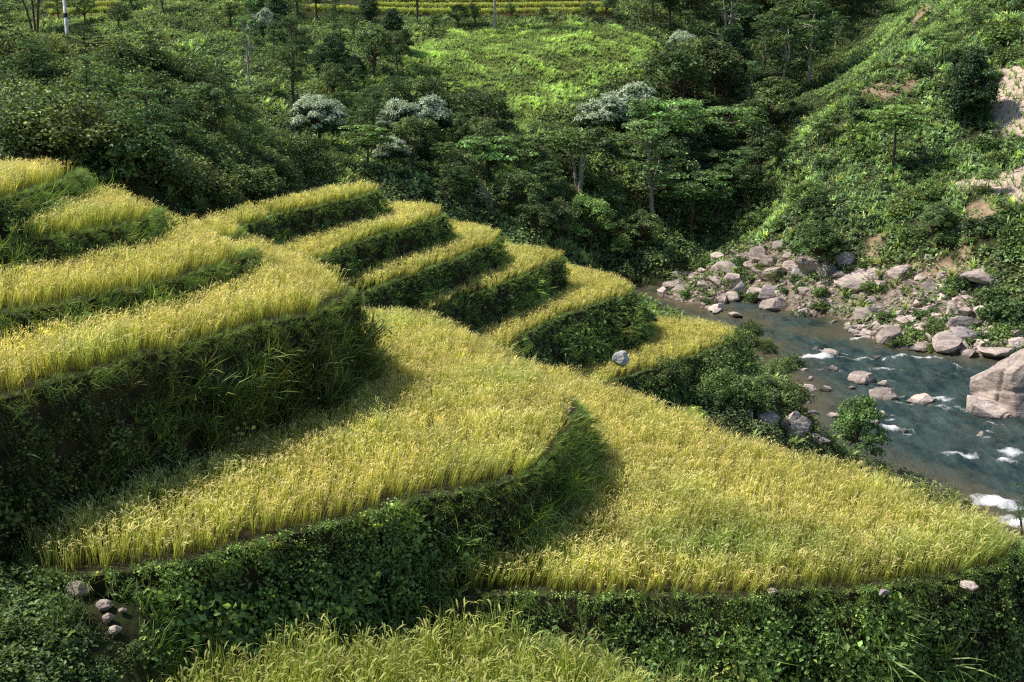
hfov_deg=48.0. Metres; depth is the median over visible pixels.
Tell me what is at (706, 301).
bush
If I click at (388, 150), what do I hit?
tree
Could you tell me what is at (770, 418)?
boulder
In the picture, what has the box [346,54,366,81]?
tree
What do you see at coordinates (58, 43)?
bush
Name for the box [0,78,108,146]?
bush
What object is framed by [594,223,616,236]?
bush
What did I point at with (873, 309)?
boulder
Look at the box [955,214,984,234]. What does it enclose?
shrub
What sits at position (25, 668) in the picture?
weeds
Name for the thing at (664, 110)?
tree
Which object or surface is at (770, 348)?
bush
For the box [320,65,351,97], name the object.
tree
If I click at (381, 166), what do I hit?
bush
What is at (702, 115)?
tree
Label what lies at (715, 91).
tree
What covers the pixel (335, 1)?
tree
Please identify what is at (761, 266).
bush
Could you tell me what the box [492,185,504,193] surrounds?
bush
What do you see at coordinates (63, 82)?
bush
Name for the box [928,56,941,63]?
shrub
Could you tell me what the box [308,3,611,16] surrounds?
rice terrace
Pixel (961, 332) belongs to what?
boulder
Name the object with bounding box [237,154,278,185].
bush
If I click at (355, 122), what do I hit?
bush
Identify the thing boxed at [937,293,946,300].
rock
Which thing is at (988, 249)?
shrub
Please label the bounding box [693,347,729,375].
bush
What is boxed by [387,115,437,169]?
tree
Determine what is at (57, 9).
tree
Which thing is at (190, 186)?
bush
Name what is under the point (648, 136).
tree
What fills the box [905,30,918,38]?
shrub
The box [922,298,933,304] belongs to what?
bush
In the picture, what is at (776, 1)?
tree
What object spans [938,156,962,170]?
shrub
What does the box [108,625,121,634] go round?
stone
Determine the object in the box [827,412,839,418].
boulder
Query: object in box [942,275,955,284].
bush
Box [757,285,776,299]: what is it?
boulder
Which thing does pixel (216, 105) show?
bush
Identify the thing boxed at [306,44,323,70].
tree
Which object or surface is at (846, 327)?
rock
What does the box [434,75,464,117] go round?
tree
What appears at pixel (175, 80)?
bush
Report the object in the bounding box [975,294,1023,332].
bush
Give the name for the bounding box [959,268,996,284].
rock
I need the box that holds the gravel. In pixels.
[657,242,1023,357]
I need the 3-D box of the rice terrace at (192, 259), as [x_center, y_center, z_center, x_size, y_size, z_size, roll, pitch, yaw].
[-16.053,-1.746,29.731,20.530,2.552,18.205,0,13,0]
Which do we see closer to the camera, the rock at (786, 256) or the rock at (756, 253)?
the rock at (786, 256)
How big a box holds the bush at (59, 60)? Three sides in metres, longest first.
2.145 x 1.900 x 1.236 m
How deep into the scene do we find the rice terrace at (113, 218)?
28.21 m
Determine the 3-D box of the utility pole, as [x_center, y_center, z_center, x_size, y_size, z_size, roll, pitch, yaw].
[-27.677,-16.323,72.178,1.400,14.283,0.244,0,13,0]
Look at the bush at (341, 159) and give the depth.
99.95 m
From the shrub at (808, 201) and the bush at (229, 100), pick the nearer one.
the bush at (229, 100)
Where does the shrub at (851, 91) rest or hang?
on the terrain
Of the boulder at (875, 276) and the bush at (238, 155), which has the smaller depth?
the bush at (238, 155)
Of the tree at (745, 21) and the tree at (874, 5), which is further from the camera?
the tree at (874, 5)
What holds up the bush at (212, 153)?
on the terrain
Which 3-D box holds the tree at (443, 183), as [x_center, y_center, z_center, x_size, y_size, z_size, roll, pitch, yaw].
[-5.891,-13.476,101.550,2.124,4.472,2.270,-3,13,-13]
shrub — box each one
[737,211,768,227]
[754,185,774,193]
[768,219,788,228]
[779,162,791,169]
[781,182,818,202]
[787,162,803,170]
[791,144,803,150]
[796,193,828,210]
[801,110,809,116]
[803,186,828,199]
[807,156,841,171]
[809,207,833,218]
[818,173,832,182]
[820,95,832,103]
[821,197,843,207]
[824,169,836,173]
[826,143,834,147]
[833,208,852,216]
[834,125,846,131]
[838,82,850,92]
[838,82,856,91]
[843,120,877,141]
[843,141,888,163]
[845,94,870,111]
[849,89,862,96]
[849,109,871,123]
[853,41,866,47]
[853,165,865,169]
[855,93,883,105]
[863,212,885,223]
[867,59,890,73]
[872,103,896,112]
[878,185,894,194]
[882,196,917,218]
[884,224,905,230]
[888,142,910,151]
[897,224,927,245]
[899,189,923,200]
[900,174,914,181]
[901,59,932,76]
[902,98,920,106]
[904,162,918,169]
[905,0,919,6]
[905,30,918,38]
[908,178,923,185]
[910,200,927,210]
[912,178,944,191]
[914,164,939,174]
[918,10,936,19]
[918,32,936,39]
[918,246,930,253]
[919,187,946,201]
[920,21,931,27]
[922,81,938,88]
[924,200,961,217]
[925,231,960,247]
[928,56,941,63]
[929,132,950,140]
[929,209,962,229]
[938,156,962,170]
[939,16,952,23]
[944,70,956,77]
[949,48,961,54]
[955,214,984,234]
[956,40,969,47]
[964,183,992,194]
[965,237,977,241]
[968,13,990,24]
[970,137,1004,149]
[973,214,1013,235]
[978,20,1010,31]
[978,246,993,253]
[979,23,1022,44]
[982,70,1003,81]
[984,43,1003,54]
[987,153,1012,164]
[987,196,1004,202]
[990,47,1020,63]
[990,203,1023,220]
[991,6,1007,14]
[994,223,1023,251]
[1003,17,1023,26]
[1006,2,1023,12]
[1011,28,1023,41]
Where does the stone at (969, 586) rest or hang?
on the rice terrace at (696, 543)
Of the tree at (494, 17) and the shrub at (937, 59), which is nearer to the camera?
the shrub at (937, 59)
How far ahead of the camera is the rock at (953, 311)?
96.89 m
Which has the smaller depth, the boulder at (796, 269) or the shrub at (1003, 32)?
the boulder at (796, 269)
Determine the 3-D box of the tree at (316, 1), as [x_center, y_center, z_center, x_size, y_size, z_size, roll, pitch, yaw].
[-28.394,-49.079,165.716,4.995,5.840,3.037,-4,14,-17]
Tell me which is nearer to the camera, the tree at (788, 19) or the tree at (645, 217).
the tree at (645, 217)
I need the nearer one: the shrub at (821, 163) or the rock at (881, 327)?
the rock at (881, 327)
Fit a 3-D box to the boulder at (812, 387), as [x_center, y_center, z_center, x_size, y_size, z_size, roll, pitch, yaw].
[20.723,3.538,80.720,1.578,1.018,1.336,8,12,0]
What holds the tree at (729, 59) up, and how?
on the terrain
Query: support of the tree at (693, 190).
on the terrain
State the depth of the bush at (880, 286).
104.28 m
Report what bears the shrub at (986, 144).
on the terrain
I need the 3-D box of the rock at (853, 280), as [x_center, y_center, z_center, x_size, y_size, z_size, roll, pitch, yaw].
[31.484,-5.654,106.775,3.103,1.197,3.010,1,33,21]
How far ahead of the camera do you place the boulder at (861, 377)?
82.66 m
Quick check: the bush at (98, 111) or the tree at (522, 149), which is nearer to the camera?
the bush at (98, 111)
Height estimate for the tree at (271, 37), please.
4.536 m
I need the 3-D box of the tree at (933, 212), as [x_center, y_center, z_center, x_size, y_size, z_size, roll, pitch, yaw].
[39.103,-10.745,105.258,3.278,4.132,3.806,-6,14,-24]
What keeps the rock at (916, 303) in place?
on the terrain
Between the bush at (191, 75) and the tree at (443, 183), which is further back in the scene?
the tree at (443, 183)
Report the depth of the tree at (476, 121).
117.91 m
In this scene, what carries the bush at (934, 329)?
on the terrain
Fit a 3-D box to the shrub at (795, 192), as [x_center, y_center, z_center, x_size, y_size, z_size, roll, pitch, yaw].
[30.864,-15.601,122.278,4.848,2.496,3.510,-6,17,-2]
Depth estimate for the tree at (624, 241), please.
122.37 m
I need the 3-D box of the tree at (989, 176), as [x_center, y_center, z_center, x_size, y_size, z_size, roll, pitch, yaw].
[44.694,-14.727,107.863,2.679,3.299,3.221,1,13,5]
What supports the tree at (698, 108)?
on the terrain
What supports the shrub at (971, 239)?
on the terrain
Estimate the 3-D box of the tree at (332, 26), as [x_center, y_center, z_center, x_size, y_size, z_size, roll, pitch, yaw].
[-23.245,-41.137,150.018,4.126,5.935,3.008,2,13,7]
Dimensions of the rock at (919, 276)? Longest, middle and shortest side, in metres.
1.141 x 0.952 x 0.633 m
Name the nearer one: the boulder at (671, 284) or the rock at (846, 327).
the rock at (846, 327)
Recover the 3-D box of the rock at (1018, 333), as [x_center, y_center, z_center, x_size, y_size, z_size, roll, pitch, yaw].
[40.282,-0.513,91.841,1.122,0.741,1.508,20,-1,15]
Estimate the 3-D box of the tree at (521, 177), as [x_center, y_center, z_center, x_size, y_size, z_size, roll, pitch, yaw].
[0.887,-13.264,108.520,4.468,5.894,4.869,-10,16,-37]
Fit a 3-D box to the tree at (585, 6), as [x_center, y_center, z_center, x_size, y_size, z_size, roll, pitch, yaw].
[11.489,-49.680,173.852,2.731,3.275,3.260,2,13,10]
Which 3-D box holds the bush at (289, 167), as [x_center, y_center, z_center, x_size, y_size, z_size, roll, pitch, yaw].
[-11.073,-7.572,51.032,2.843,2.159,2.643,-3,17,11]
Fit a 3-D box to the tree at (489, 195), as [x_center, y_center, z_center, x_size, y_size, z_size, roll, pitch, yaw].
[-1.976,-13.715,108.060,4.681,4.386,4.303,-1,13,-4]
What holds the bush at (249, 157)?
on the terrain
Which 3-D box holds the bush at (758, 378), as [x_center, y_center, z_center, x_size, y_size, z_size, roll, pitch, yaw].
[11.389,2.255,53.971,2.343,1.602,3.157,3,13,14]
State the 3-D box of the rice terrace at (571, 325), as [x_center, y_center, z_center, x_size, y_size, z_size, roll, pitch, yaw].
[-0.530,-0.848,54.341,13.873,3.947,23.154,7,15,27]
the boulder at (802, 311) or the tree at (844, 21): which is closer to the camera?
the boulder at (802, 311)
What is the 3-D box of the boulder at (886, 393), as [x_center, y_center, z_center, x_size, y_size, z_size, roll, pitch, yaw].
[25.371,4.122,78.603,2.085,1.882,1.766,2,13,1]
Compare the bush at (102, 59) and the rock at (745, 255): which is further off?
the rock at (745, 255)
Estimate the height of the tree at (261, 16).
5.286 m
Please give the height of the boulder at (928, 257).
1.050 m
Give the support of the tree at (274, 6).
on the terrain
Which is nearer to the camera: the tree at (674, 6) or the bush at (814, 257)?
the bush at (814, 257)
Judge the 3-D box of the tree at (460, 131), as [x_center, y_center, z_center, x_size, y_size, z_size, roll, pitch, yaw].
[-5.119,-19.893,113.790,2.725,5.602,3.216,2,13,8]
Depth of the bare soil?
119.71 m
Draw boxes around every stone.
[64,580,90,597]
[95,599,111,610]
[102,613,113,622]
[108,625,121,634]
[118,608,126,612]
[612,350,629,367]
[767,588,777,594]
[879,589,889,594]
[960,580,979,592]
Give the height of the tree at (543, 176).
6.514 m
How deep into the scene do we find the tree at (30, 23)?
144.65 m
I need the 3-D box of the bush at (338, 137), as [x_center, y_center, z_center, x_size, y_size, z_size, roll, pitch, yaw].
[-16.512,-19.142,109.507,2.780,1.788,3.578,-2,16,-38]
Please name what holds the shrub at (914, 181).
on the terrain
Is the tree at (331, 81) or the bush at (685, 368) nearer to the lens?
the bush at (685, 368)
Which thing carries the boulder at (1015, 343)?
on the terrain
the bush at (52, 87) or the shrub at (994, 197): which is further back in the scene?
the shrub at (994, 197)
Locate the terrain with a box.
[0,0,1023,681]
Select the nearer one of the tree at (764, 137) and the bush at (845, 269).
the bush at (845, 269)
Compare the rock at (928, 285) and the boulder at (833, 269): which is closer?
the rock at (928, 285)
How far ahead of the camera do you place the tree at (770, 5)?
200.67 m
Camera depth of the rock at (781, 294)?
109.91 m
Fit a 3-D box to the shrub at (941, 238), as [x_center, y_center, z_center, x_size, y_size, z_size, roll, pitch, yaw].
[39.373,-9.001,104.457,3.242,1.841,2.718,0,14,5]
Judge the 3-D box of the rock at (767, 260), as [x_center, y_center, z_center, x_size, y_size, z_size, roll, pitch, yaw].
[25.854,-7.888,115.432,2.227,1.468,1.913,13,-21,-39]
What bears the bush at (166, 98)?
on the terrain
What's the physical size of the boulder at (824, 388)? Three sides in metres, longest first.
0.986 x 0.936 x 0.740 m
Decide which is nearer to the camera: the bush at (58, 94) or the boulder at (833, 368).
the bush at (58, 94)
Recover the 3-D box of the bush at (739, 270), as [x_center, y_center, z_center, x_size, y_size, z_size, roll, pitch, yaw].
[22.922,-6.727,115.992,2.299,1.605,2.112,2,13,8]
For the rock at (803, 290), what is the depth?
108.27 m
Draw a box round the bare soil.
[952,60,1023,199]
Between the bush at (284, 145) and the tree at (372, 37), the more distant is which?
the tree at (372, 37)
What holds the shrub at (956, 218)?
on the terrain
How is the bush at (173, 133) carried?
on the terrain
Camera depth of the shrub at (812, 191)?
117.48 m
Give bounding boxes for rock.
[657,287,668,297]
[672,284,685,295]
[696,280,708,287]
[707,276,720,286]
[707,303,722,310]
[710,252,724,259]
[710,260,723,274]
[712,308,722,313]
[715,261,736,273]
[716,293,726,304]
[722,273,739,287]
[725,290,739,301]
[727,312,741,316]
[730,250,740,255]
[742,252,748,259]
[743,261,753,268]
[746,286,760,293]
[749,246,766,262]
[751,267,761,274]
[758,267,787,281]
[760,255,776,266]
[772,240,783,249]
[774,290,786,297]
[782,252,791,260]
[782,260,796,270]
[792,255,820,273]
[797,286,808,296]
[815,263,830,276]
[831,271,845,277]
[834,268,867,291]
[835,252,854,266]
[843,325,854,329]
[848,328,859,333]
[854,307,873,323]
[858,329,870,334]
[865,267,877,280]
[869,330,877,337]
[872,324,881,330]
[874,280,885,285]
[874,324,890,331]
[875,325,900,345]
[885,265,909,279]
[894,315,915,325]
[896,309,906,316]
[904,279,915,285]
[912,300,920,305]
[914,273,923,280]
[915,323,929,333]
[919,279,935,292]
[922,305,931,312]
[925,332,931,341]
[929,313,942,316]
[932,330,961,352]
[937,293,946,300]
[946,304,957,315]
[951,296,960,300]
[957,307,973,316]
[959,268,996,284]
[960,349,976,357]
[961,295,974,302]
[961,341,969,348]
[972,305,985,311]
[975,339,988,344]
[978,347,1013,357]
[1010,330,1023,336]
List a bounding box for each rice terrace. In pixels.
[0,155,126,243]
[0,182,188,286]
[0,204,296,357]
[0,232,403,565]
[9,303,622,680]
[42,0,119,9]
[45,6,108,16]
[131,591,715,681]
[178,179,393,247]
[272,199,460,286]
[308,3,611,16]
[341,218,512,317]
[358,0,587,3]
[360,356,1023,681]
[369,1,602,9]
[413,238,571,336]
[468,262,660,374]
[569,313,764,408]
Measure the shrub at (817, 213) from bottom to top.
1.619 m
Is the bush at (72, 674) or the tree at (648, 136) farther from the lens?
the tree at (648, 136)
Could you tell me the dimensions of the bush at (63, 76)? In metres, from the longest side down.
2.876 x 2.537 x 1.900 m
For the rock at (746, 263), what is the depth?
116.42 m
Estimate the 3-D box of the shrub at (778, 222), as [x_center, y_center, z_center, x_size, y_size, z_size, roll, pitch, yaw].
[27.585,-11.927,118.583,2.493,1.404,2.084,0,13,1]
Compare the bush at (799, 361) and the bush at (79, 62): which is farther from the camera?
the bush at (799, 361)
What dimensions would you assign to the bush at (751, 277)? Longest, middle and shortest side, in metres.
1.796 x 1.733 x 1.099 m
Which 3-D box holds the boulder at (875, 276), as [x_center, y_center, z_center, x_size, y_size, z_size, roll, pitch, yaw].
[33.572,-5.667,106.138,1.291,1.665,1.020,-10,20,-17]
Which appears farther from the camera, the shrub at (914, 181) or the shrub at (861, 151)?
the shrub at (861, 151)
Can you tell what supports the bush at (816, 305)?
on the terrain
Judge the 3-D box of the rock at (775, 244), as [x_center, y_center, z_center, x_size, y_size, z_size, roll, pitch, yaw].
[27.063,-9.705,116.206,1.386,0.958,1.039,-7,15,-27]
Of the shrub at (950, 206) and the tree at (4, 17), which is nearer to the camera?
the tree at (4, 17)
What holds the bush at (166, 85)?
on the terrain
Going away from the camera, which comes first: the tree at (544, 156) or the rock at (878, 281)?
the rock at (878, 281)
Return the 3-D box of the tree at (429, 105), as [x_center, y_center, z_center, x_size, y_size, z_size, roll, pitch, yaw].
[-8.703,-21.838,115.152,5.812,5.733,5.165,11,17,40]
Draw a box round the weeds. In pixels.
[0,525,1023,681]
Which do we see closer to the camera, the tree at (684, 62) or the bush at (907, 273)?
the bush at (907, 273)
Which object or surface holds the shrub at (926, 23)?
on the terrain
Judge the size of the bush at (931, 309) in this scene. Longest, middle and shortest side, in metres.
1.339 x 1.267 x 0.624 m
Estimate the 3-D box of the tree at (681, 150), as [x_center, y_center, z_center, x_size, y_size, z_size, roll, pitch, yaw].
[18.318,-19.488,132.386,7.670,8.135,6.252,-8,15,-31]
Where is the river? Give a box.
[632,285,1023,529]
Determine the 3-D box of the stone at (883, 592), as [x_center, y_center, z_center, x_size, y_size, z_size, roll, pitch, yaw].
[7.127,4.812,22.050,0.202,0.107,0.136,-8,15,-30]
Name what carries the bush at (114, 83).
on the terrain
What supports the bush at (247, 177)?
on the terrain
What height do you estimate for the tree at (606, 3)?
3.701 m
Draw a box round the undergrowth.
[0,0,1023,548]
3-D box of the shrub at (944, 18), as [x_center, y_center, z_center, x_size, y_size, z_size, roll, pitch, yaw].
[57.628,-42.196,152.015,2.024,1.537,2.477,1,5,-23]
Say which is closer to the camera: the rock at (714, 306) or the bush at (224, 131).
the bush at (224, 131)
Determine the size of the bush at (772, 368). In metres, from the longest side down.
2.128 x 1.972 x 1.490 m
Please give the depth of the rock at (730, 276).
114.01 m
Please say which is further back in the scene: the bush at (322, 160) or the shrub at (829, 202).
the shrub at (829, 202)
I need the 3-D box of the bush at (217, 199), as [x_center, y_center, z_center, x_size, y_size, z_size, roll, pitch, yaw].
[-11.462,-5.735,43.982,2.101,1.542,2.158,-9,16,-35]
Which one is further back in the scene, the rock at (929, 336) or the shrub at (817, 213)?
the shrub at (817, 213)
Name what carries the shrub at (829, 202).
on the terrain
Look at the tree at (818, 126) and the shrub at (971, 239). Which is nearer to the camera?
the shrub at (971, 239)
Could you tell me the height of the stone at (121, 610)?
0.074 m
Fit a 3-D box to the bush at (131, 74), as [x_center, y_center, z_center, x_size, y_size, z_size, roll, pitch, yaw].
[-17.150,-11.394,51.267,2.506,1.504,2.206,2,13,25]
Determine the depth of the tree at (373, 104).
107.27 m
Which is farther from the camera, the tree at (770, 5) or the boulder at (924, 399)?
the tree at (770, 5)
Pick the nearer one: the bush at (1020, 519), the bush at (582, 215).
the bush at (1020, 519)
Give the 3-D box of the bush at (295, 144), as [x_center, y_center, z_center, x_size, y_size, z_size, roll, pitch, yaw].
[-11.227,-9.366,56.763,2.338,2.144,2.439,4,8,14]
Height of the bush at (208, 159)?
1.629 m
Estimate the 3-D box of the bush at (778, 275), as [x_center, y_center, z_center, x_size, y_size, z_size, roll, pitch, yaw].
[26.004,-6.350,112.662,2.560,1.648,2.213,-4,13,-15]
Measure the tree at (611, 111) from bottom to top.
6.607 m
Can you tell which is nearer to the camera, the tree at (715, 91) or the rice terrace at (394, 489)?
the rice terrace at (394, 489)
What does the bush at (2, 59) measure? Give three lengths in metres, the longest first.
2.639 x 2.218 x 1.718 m
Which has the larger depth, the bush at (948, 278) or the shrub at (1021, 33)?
the shrub at (1021, 33)
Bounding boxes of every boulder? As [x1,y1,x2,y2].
[662,278,685,288]
[672,270,692,278]
[733,281,746,294]
[756,410,779,426]
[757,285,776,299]
[759,297,787,311]
[780,411,811,438]
[789,265,804,277]
[794,308,811,317]
[797,384,817,390]
[807,410,818,413]
[812,433,829,443]
[819,385,832,391]
[821,348,840,355]
[827,365,837,371]
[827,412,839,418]
[828,266,838,275]
[847,371,876,384]
[863,295,878,304]
[864,306,884,312]
[869,270,880,281]
[869,387,899,399]
[877,380,888,386]
[906,393,934,404]
[908,341,930,351]
[924,254,932,262]
[937,271,946,278]
[947,316,981,327]
[950,326,982,338]
[966,394,1010,418]
[969,349,1023,417]
[1007,337,1023,350]
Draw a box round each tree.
[0,4,13,42]
[6,37,59,75]
[22,0,39,32]
[43,0,71,19]
[63,24,110,54]
[71,0,99,22]
[71,53,114,99]
[105,86,181,177]
[106,1,133,29]
[135,29,166,69]
[153,99,210,149]
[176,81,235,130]
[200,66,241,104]
[221,2,242,25]
[227,0,268,87]
[239,89,256,107]
[245,7,277,37]
[246,0,264,13]
[261,13,313,117]
[263,0,292,37]
[264,21,283,56]
[275,16,287,45]
[281,0,301,15]
[283,26,311,55]
[287,93,348,142]
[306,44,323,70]
[310,0,328,17]
[310,31,352,75]
[318,62,346,91]
[320,2,347,30]
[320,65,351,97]
[322,0,338,12]
[326,90,366,124]
[330,21,357,54]
[338,124,394,169]
[340,10,364,39]
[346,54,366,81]
[349,64,366,96]
[349,99,393,150]
[351,25,396,77]
[353,84,392,120]
[355,89,370,120]
[358,0,380,21]
[363,32,383,67]
[370,135,412,164]
[372,97,422,135]
[376,8,409,51]
[376,76,417,106]
[379,29,415,63]
[381,77,432,104]
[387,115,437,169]
[389,31,405,75]
[399,94,454,144]
[410,76,457,103]
[416,0,417,21]
[423,12,441,29]
[428,147,479,195]
[429,80,448,95]
[429,141,460,163]
[433,163,456,210]
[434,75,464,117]
[442,166,473,206]
[446,111,471,156]
[447,3,468,27]
[450,85,494,125]
[455,90,519,144]
[459,135,518,188]
[461,123,518,182]
[462,116,501,145]
[463,2,481,22]
[469,176,513,212]
[479,103,508,130]
[493,0,495,27]
[497,168,548,221]
[502,132,541,183]
[504,3,516,17]
[515,201,557,236]
[522,145,561,189]
[524,161,563,205]
[526,127,632,192]
[535,6,549,16]
[543,196,580,240]
[547,180,574,203]
[562,192,616,250]
[572,92,630,131]
[580,1,596,18]
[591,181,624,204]
[600,0,620,16]
[605,81,657,130]
[610,235,631,259]
[614,118,681,214]
[618,209,661,248]
[620,98,656,180]
[621,97,702,163]
[627,96,709,138]
[631,40,712,97]
[641,135,700,200]
[642,106,685,133]
[649,0,655,19]
[651,169,733,239]
[654,0,675,26]
[657,35,729,99]
[661,0,714,29]
[662,130,711,182]
[666,30,698,56]
[669,97,697,140]
[677,9,698,36]
[678,0,709,23]
[680,104,768,181]
[688,39,748,116]
[688,98,711,135]
[690,122,732,184]
[695,0,763,34]
[703,148,750,181]
[706,0,734,24]
[707,165,736,218]
[708,49,736,98]
[712,26,756,93]
[716,139,753,183]
[722,0,756,35]
[730,99,770,145]
[730,146,768,208]
[732,60,764,105]
[738,60,772,97]
[741,124,792,179]
[743,75,801,126]
[748,0,770,10]
[749,14,775,65]
[754,0,805,16]
[755,8,817,95]
[756,33,801,69]
[758,0,810,36]
[758,15,803,43]
[766,0,798,17]
[772,0,842,85]
[780,0,819,34]
[794,14,814,55]
[800,0,814,41]
[801,117,835,148]
[828,11,844,48]
[829,0,854,16]
[832,15,854,52]
[853,103,933,170]
[872,0,876,16]
[917,202,958,239]
[926,32,960,61]
[937,45,1003,127]
[973,167,1001,197]
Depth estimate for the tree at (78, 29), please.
50.93 m
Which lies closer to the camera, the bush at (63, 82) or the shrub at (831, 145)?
the bush at (63, 82)
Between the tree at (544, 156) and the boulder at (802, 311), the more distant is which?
the tree at (544, 156)
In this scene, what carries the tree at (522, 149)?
on the terrain
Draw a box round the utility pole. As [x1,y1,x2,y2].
[62,0,68,36]
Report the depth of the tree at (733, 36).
166.18 m
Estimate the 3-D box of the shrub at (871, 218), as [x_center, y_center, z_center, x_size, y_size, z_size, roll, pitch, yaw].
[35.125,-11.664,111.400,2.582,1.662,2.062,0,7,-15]
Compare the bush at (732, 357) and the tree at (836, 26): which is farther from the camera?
the tree at (836, 26)
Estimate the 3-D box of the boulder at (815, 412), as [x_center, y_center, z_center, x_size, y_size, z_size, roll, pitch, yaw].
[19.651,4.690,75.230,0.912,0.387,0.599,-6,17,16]
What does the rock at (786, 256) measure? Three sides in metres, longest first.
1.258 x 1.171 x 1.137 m
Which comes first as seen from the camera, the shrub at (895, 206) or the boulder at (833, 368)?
the boulder at (833, 368)
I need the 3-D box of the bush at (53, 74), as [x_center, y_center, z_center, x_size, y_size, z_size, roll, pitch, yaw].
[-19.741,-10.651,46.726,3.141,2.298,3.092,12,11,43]
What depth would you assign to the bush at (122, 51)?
53.01 m
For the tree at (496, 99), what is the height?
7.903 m
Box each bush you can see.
[0,25,67,67]
[0,51,62,89]
[0,52,24,74]
[0,66,31,95]
[0,74,85,119]
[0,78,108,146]
[0,91,25,108]
[0,92,84,152]
[0,582,32,613]
[2,612,63,666]
[3,91,146,164]
[7,76,68,102]
[8,32,56,57]
[30,59,71,83]
[36,77,80,91]
[41,34,78,56]
[41,84,67,96]
[44,660,87,681]
[48,54,75,72]
[49,41,127,75]
[57,622,99,653]
[58,54,128,87]
[58,73,98,95]
[59,108,193,188]
[61,80,122,112]
[63,35,110,56]
[67,104,119,126]
[71,43,123,68]
[73,655,118,681]
[82,112,137,149]
[82,625,125,653]
[84,65,159,110]
[84,89,144,115]
[98,101,134,131]
[99,66,160,111]
[103,36,164,70]
[112,639,151,676]
[114,56,153,82]
[116,97,186,140]
[121,68,145,86]
[129,145,206,190]
[131,46,186,81]
[135,81,194,123]
[138,70,200,106]
[156,77,186,90]
[156,128,186,148]
[157,106,207,134]
[160,148,219,195]
[161,118,212,157]
[165,58,232,96]
[170,144,213,178]
[171,132,228,168]
[172,49,217,82]
[175,122,239,163]
[176,81,204,110]
[182,155,252,198]
[188,99,241,135]
[188,153,222,175]
[197,82,243,121]
[197,174,240,205]
[203,149,245,187]
[210,166,236,201]
[215,123,258,145]
[215,125,247,151]
[216,115,248,134]
[217,80,248,109]
[218,141,247,167]
[228,146,268,171]
[228,163,262,190]
[231,111,275,141]
[232,163,290,195]
[233,95,262,125]
[234,122,277,155]
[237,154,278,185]
[241,139,286,165]
[242,143,288,179]
[250,148,293,180]
[252,129,284,156]
[266,127,304,158]
[274,129,307,163]
[279,154,300,183]
[281,152,303,173]
[283,155,304,181]
[286,130,333,167]
[294,153,331,180]
[301,152,351,184]
[302,149,335,170]
[326,131,353,143]
[326,147,340,154]
[328,152,352,169]
[345,159,370,171]
[350,118,363,125]
[356,142,375,150]
[371,163,385,172]
[397,169,412,179]
[413,145,433,157]
[417,186,436,198]
[423,164,453,180]
[430,187,450,202]
[461,175,478,186]
[474,169,494,180]
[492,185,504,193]
[493,200,516,215]
[546,222,575,239]
[557,245,570,255]
[570,208,588,220]
[576,244,590,254]
[577,175,602,185]
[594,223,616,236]
[607,318,621,335]
[620,337,637,351]
[628,229,655,245]
[642,309,658,321]
[653,354,689,389]
[675,357,692,376]
[678,290,691,298]
[679,404,707,422]
[682,383,727,409]
[691,368,748,403]
[693,258,710,266]
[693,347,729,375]
[697,297,713,304]
[713,347,743,367]
[713,360,762,404]
[714,333,748,360]
[726,384,776,413]
[731,267,749,275]
[731,326,758,349]
[733,257,746,267]
[739,319,763,336]
[741,274,754,282]
[741,292,760,302]
[741,372,776,400]
[747,333,760,345]
[755,263,764,269]
[757,341,776,355]
[758,337,776,347]
[760,360,785,374]
[766,270,785,280]
[768,357,797,373]
[770,375,817,412]
[773,286,788,295]
[776,352,809,367]
[785,220,850,261]
[788,274,800,281]
[790,308,810,317]
[791,285,802,292]
[809,301,830,309]
[811,252,834,262]
[813,287,829,295]
[830,394,891,458]
[838,264,858,273]
[855,261,867,268]
[859,280,876,290]
[874,311,895,321]
[876,284,887,291]
[887,334,914,346]
[902,266,915,278]
[905,327,921,338]
[911,308,930,318]
[921,323,947,339]
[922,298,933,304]
[924,317,948,328]
[925,344,933,352]
[927,307,939,312]
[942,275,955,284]
[947,274,971,289]
[947,289,959,295]
[959,278,978,287]
[965,285,1007,305]
[965,338,976,343]
[966,318,981,328]
[973,331,991,338]
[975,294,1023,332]
[984,267,999,276]
[985,322,1023,340]
[1003,482,1023,538]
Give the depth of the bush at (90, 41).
53.06 m
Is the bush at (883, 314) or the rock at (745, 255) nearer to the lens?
the bush at (883, 314)
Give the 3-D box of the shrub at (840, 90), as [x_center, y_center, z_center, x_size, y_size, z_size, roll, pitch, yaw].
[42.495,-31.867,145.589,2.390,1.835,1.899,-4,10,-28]
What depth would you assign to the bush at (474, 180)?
110.61 m
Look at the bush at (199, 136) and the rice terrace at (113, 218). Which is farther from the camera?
the bush at (199, 136)
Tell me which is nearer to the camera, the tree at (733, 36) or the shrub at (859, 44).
the tree at (733, 36)
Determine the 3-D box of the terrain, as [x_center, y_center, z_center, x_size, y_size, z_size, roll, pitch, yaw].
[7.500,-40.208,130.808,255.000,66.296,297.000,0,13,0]
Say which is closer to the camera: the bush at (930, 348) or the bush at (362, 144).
the bush at (930, 348)
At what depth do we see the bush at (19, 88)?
40.16 m
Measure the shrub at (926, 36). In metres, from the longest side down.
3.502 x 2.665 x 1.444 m
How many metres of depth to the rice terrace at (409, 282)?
45.12 m
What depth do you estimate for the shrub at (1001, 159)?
113.78 m
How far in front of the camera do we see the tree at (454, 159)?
106.43 m
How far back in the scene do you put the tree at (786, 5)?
192.97 m
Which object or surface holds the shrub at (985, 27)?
on the terrain
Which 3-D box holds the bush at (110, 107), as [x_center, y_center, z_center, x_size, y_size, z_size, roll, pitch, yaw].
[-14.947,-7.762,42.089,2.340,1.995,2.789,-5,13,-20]
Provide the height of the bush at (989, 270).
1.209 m
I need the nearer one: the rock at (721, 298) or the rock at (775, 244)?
the rock at (721, 298)
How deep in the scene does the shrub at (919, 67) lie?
136.15 m

